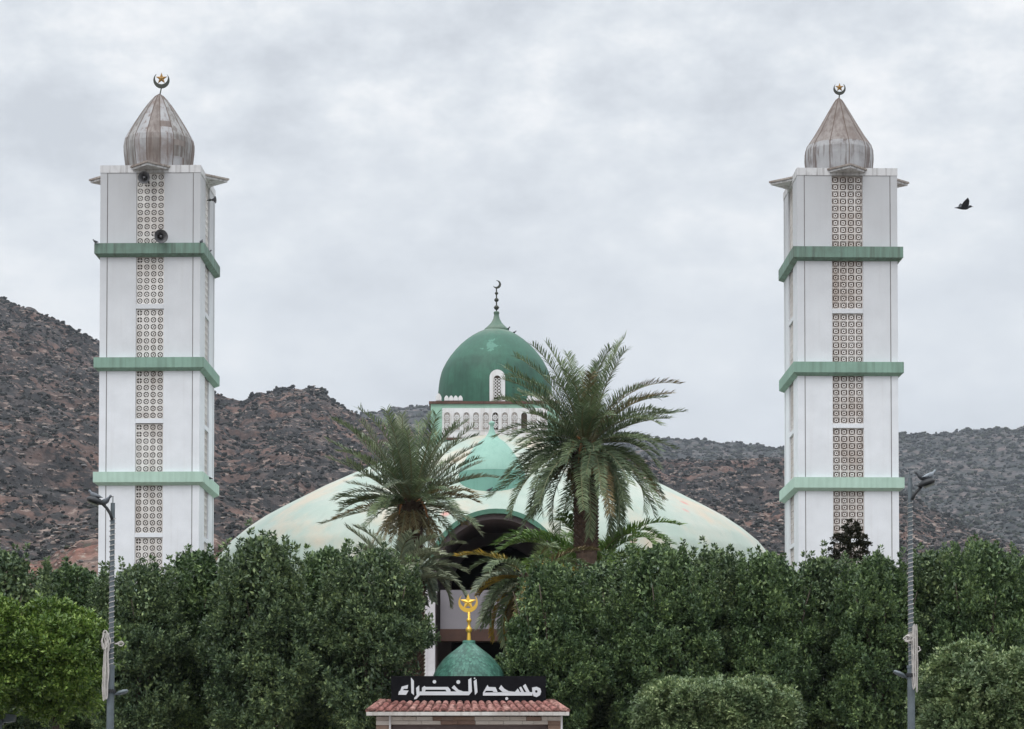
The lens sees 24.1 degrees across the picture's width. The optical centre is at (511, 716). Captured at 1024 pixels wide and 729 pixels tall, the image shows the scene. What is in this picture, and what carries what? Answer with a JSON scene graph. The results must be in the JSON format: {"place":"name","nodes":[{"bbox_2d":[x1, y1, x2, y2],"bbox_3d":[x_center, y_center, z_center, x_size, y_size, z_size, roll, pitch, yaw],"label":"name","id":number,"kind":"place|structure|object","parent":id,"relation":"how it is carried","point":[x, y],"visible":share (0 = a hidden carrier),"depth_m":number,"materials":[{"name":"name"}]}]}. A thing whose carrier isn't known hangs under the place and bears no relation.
{"place":"outdoors","nodes":[
{"label":"outdoors","id":0,"kind":"place"},
{"bbox_2d":[1,534,228,587],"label":"terrain","id":1,"kind":"structure","parent":0,"point":[86,551],"depth_m":315.53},
{"bbox_2d":[30,536,220,574],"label":"bank rocks","id":2,"kind":"object","parent":1,"relation":"on","point":[79,561],"visible":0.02,"depth_m":317.82,"materials":[{"name":"stone"}]},
{"bbox_2d":[0,298,1023,571],"bbox_3d":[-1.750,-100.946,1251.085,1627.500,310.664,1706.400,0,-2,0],"label":"hills","id":3,"kind":"structure","parent":0,"point":[42,458],"depth_m":1066.23,"materials":[{"name":"brown stone"}]},
{"bbox_2d":[0,296,1023,571],"bbox_3d":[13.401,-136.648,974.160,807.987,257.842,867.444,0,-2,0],"label":"hillside scrub","id":4,"kind":"object","parent":3,"relation":"on","point":[332,452],"visible":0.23,"depth_m":1123.08,"materials":[{"name":"green plant"}]},
{"bbox_2d":[0,298,1023,574],"bbox_3d":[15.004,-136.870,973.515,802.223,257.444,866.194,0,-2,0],"label":"hillside rocks","id":5,"kind":"object","parent":3,"relation":"on","point":[300,392],"visible":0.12,"depth_m":1197.62,"materials":[{"name":"stone"}]},
{"bbox_2d":[0,0,1023,447],"label":"sky","id":6,"kind":"structure","parent":0,"point":[610,164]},
{"bbox_2d":[361,405,1023,547],"bbox_3d":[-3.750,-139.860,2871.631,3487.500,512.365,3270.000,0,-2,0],"label":"hills","id":7,"kind":"structure","parent":0,"point":[1014,471],"depth_m":2647.06,"materials":[{"name":"stone"}]},
{"bbox_2d":[354,404,1023,546],"bbox_3d":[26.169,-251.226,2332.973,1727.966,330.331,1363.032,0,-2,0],"label":"distant scrub","id":8,"kind":"object","parent":7,"relation":"on","point":[902,437],"visible":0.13,"depth_m":2680.02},
{"bbox_2d":[955,198,972,209],"bbox_3d":[7.599,-8.588,40.325,0.274,0.158,0.276,-1,-2,37],"label":"pigeon","id":9,"kind":"object","parent":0,"point":[964,205],"visible":1,"depth_m":40.28,"materials":[{"name":"black"}]},
{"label":"pavement","id":10,"kind":"structure","parent":0,"visible":0},
{"bbox_2d":[0,712,16,728],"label":"floodlight","id":11,"kind":"object","parent":10,"relation":"on","point":[8,718],"visible":0.81,"depth_m":45.89,"materials":[{"name":"metal"}]},
{"bbox_2d":[0,592,54,719],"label":"broadleaf tree","id":12,"kind":"object","parent":10,"relation":"on","point":[11,616],"visible":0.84,"depth_m":44.95,"materials":[{"name":"green plant"}]},
{"bbox_2d":[0,590,129,728],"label":"broadleaf tree","id":13,"kind":"object","parent":10,"relation":"on","point":[70,653],"visible":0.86,"depth_m":45.32,"materials":[{"name":"green plant"}]},
{"bbox_2d":[86,496,127,728],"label":"street lamp","id":14,"kind":"object","parent":10,"relation":"on","point":[112,692],"visible":1,"depth_m":44.04,"materials":[{"name":"metal"}]},
{"bbox_2d":[87,490,102,497],"bbox_3d":[-7.670,-4.065,44.120,0.332,0.214,0.112,-1,-2,20],"label":"pigeon","id":15,"kind":"object","parent":14,"relation":"on","point":[93,494],"visible":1,"depth_m":44.07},
{"bbox_2d":[102,495,112,504],"bbox_3d":[-7.476,-3.961,44.113,0.332,0.214,0.112,-1,-2,20],"label":"pigeon","id":16,"kind":"object","parent":14,"relation":"on","point":[106,500],"visible":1,"depth_m":44.07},
{"bbox_2d":[101,518,123,700],"bbox_3d":[-7.316,-1.981,44.052,0.430,3.422,0.206,0,-2,0],"label":"light rope","id":17,"kind":"object","parent":14,"relation":"attached to","point":[105,645],"visible":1,"depth_m":43.95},
{"bbox_2d":[893,471,934,728],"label":"street lamp","id":18,"kind":"object","parent":10,"relation":"on","point":[926,483],"visible":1,"depth_m":44.05,"materials":[{"name":"metal"}]},
{"bbox_2d":[903,500,920,691],"bbox_3d":[7.326,-2.205,44.058,0.347,3.565,0.209,0,-2,0],"label":"light rope","id":19,"kind":"object","parent":18,"relation":"attached to","point":[913,637],"visible":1,"depth_m":43.97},
{"bbox_2d":[915,471,927,479],"bbox_3d":[7.543,-4.401,44.131,0.332,0.214,0.112,0,-2,10],"label":"pigeon","id":20,"kind":"object","parent":18,"relation":"on","point":[920,477],"visible":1,"depth_m":44.10,"materials":[{"name":"grey"}]},
{"bbox_2d":[923,469,935,477],"bbox_3d":[7.681,-4.438,44.133,0.332,0.214,0.112,1,-2,-20],"label":"pigeon","id":21,"kind":"object","parent":18,"relation":"on","point":[930,475],"visible":1,"depth_m":44.09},
{"bbox_2d":[903,638,1021,728],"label":"bush","id":22,"kind":"object","parent":10,"relation":"on","point":[959,683],"visible":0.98,"depth_m":45.87,"materials":[{"name":"green plant"}]},
{"bbox_2d":[989,645,1023,728],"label":"broadleaf tree","id":23,"kind":"object","parent":10,"relation":"on","point":[1018,677],"visible":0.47,"depth_m":45.76,"materials":[{"name":"green plant"}]},
{"bbox_3d":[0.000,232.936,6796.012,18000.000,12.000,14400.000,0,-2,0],"label":"ground","id":24,"kind":"structure","parent":0,"visible":0},
{"bbox_2d":[0,542,58,728],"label":"street tree","id":25,"kind":"object","parent":24,"relation":"on","point":[16,582],"visible":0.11,"depth_m":59.55,"materials":[{"name":"green plant"}]},
{"bbox_2d":[32,556,131,728],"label":"street tree","id":26,"kind":"object","parent":24,"relation":"on","point":[67,576],"visible":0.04,"depth_m":62.94,"materials":[{"name":"green plant"}]},
{"bbox_2d":[80,555,196,728],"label":"street tree","id":27,"kind":"object","parent":24,"relation":"on","point":[150,618],"visible":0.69,"depth_m":59.59,"materials":[{"name":"green plant"}]},
{"bbox_2d":[89,73,228,598],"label":"minaret","id":28,"kind":"object","parent":24,"relation":"on","point":[159,379],"visible":0.77,"depth_m":83.54,"materials":[{"name":"paint"}]},
{"bbox_2d":[138,171,149,183],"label":"loudspeaker","id":29,"kind":"object","parent":28,"relation":"attached to","point":[143,177],"visible":1,"depth_m":83.25,"materials":[{"name":"metal"}]},
{"bbox_2d":[154,229,167,242],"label":"loudspeaker","id":30,"kind":"object","parent":28,"relation":"attached to","point":[160,235],"visible":1,"depth_m":83.20,"materials":[{"name":"metal"}]},
{"bbox_2d":[141,543,250,728],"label":"street tree","id":31,"kind":"object","parent":24,"relation":"on","point":[194,579],"visible":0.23,"depth_m":60.98,"materials":[{"name":"green plant"}]},
{"bbox_2d":[191,517,326,728],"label":"street tree","id":32,"kind":"object","parent":24,"relation":"on","point":[261,682],"visible":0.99,"depth_m":59.01,"materials":[{"name":"green plant"}]},
{"bbox_2d":[285,537,373,728],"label":"street tree","id":33,"kind":"object","parent":24,"relation":"on","point":[316,563],"visible":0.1,"depth_m":62.60,"materials":[{"name":"green plant"}]},
{"bbox_2d":[307,539,441,728],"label":"street tree","id":34,"kind":"object","parent":24,"relation":"on","point":[376,623],"visible":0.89,"depth_m":59.07,"materials":[{"name":"green plant"}]},
{"bbox_2d":[345,522,468,675],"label":"palm tree","id":35,"kind":"object","parent":24,"relation":"on","point":[408,547],"visible":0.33,"depth_m":67.36,"materials":[{"name":"green plant"}]},
{"bbox_2d":[316,404,503,671],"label":"palm tree","id":36,"kind":"object","parent":24,"relation":"on","point":[407,471],"visible":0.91,"depth_m":69.70,"materials":[{"name":"green plant"}]},
{"bbox_2d":[362,539,467,675],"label":"palm tree","id":37,"kind":"object","parent":24,"relation":"on","point":[431,588],"visible":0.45,"depth_m":68.87,"materials":[{"name":"green plant"}]},
{"bbox_2d":[365,595,569,728],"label":"entrance gate","id":38,"kind":"structure","parent":24,"relation":"on","point":[473,684],"depth_m":58.35,"materials":[{"name":"ceramic"}]},
{"bbox_2d":[216,280,765,728],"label":"mosque hall","id":39,"kind":"structure","parent":24,"relation":"on","point":[472,383],"depth_m":88.18,"materials":[{"name":"paint"}]},
{"bbox_2d":[443,411,450,429],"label":"lattice window","id":40,"kind":"structure","parent":39,"relation":"in","point":[447,415],"depth_m":92.85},
{"bbox_2d":[453,411,460,429],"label":"lattice window","id":41,"kind":"structure","parent":39,"relation":"in","point":[456,414],"depth_m":92.85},
{"bbox_2d":[462,411,470,429],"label":"lattice window","id":42,"kind":"structure","parent":39,"relation":"in","point":[465,415],"depth_m":92.83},
{"bbox_2d":[472,412,479,429],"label":"lattice window","id":43,"kind":"structure","parent":39,"relation":"in","point":[476,415],"depth_m":92.85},
{"bbox_2d":[482,411,489,429],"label":"lattice window","id":44,"kind":"structure","parent":39,"relation":"in","point":[485,415],"depth_m":92.85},
{"bbox_2d":[491,411,498,429],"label":"lattice window","id":45,"kind":"structure","parent":39,"relation":"in","point":[495,415],"depth_m":92.85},
{"bbox_2d":[490,370,504,400],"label":"dome window","id":46,"kind":"structure","parent":39,"relation":"in","point":[497,385],"depth_m":93.17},
{"bbox_2d":[501,411,508,429],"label":"lattice window","id":47,"kind":"structure","parent":39,"relation":"in","point":[504,415],"depth_m":92.85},
{"bbox_2d":[510,411,518,429],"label":"lattice window","id":48,"kind":"structure","parent":39,"relation":"in","point":[514,417],"depth_m":92.84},
{"bbox_2d":[520,412,527,428],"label":"lattice window","id":49,"kind":"structure","parent":39,"relation":"in","point":[523,415],"depth_m":92.85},
{"bbox_2d":[530,414,537,429],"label":"lattice window","id":50,"kind":"structure","parent":39,"relation":"in","point":[532,417],"depth_m":92.85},
{"bbox_2d":[539,411,547,429],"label":"lattice window","id":51,"kind":"structure","parent":39,"relation":"in","point":[541,418],"depth_m":92.85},
{"bbox_2d":[453,541,601,655],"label":"palm tree","id":52,"kind":"object","parent":24,"relation":"on","point":[498,576],"visible":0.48,"depth_m":65.82,"materials":[{"name":"green plant"}]},
{"bbox_2d":[495,553,616,728],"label":"street tree","id":53,"kind":"object","parent":24,"relation":"on","point":[550,624],"visible":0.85,"depth_m":59.04,"materials":[{"name":"green plant"}]},
{"bbox_2d":[483,330,687,655],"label":"palm tree","id":54,"kind":"object","parent":24,"relation":"on","point":[586,457],"visible":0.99,"depth_m":70.66,"materials":[{"name":"green plant"}]},
{"bbox_2d":[490,508,685,579],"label":"palm tree","id":55,"kind":"object","parent":24,"relation":"on","point":[609,544],"visible":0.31,"depth_m":72.55,"materials":[{"name":"green plant"}]},
{"bbox_2d":[560,548,632,728],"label":"street tree","id":56,"kind":"object","parent":24,"relation":"on","point":[598,720],"visible":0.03,"depth_m":62.73,"materials":[{"name":"green plant"}]},
{"bbox_2d":[593,535,727,728],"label":"street tree","id":57,"kind":"object","parent":24,"relation":"on","point":[654,629],"visible":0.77,"depth_m":59.55,"materials":[{"name":"green plant"}]},
{"bbox_2d":[664,535,767,678],"bbox_3d":[5.330,-0.337,61.953,3.840,8.594,3.660,0,-2,-6],"label":"street tree","id":58,"kind":"object","parent":24,"relation":"on","point":[725,569],"visible":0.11,"depth_m":60.97,"materials":[{"name":"green plant"}]},
{"bbox_2d":[629,671,807,728],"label":"clipped shrub","id":59,"kind":"object","parent":24,"relation":"on","point":[673,701],"visible":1,"depth_m":48.22,"materials":[{"name":"green plant"}]},
{"bbox_2d":[722,544,826,727],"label":"street tree","id":60,"kind":"object","parent":24,"relation":"on","point":[769,593],"visible":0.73,"depth_m":60.27,"materials":[{"name":"green plant"}]},
{"bbox_2d":[780,539,879,728],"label":"street tree","id":61,"kind":"object","parent":24,"relation":"on","point":[825,570],"visible":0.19,"depth_m":61.20,"materials":[{"name":"green plant"}]},
{"bbox_2d":[769,83,908,579],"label":"minaret","id":62,"kind":"object","parent":24,"relation":"on","point":[843,366],"visible":0.71,"depth_m":83.55,"materials":[{"name":"paint"}]},
{"bbox_2d":[827,518,872,589],"bbox_3d":[9.135,-0.855,64.683,1.478,9.023,1.054,0,-2,0],"label":"conifer tree","id":63,"kind":"object","parent":24,"relation":"on","point":[844,538],"visible":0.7,"depth_m":64.61,"materials":[{"name":"green plant"}]},
{"bbox_2d":[814,544,935,728],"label":"street tree","id":64,"kind":"object","parent":24,"relation":"on","point":[878,594],"visible":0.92,"depth_m":59.81,"materials":[{"name":"green plant"}]},
{"bbox_2d":[890,541,983,728],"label":"street tree","id":65,"kind":"object","parent":24,"relation":"on","point":[930,573],"visible":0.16,"depth_m":61.21,"materials":[{"name":"green plant"}]},
{"bbox_2d":[929,533,1023,655],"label":"street tree","id":66,"kind":"object","parent":24,"relation":"on","point":[987,595],"visible":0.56,"depth_m":59.84,"materials":[{"name":"green plant"}]},
{"bbox_2d":[1002,548,1023,583],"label":"street tree","id":67,"kind":"object","parent":24,"relation":"on","point":[1021,565],"depth_m":61.88,"materials":[{"name":"green plant"}]}
]}

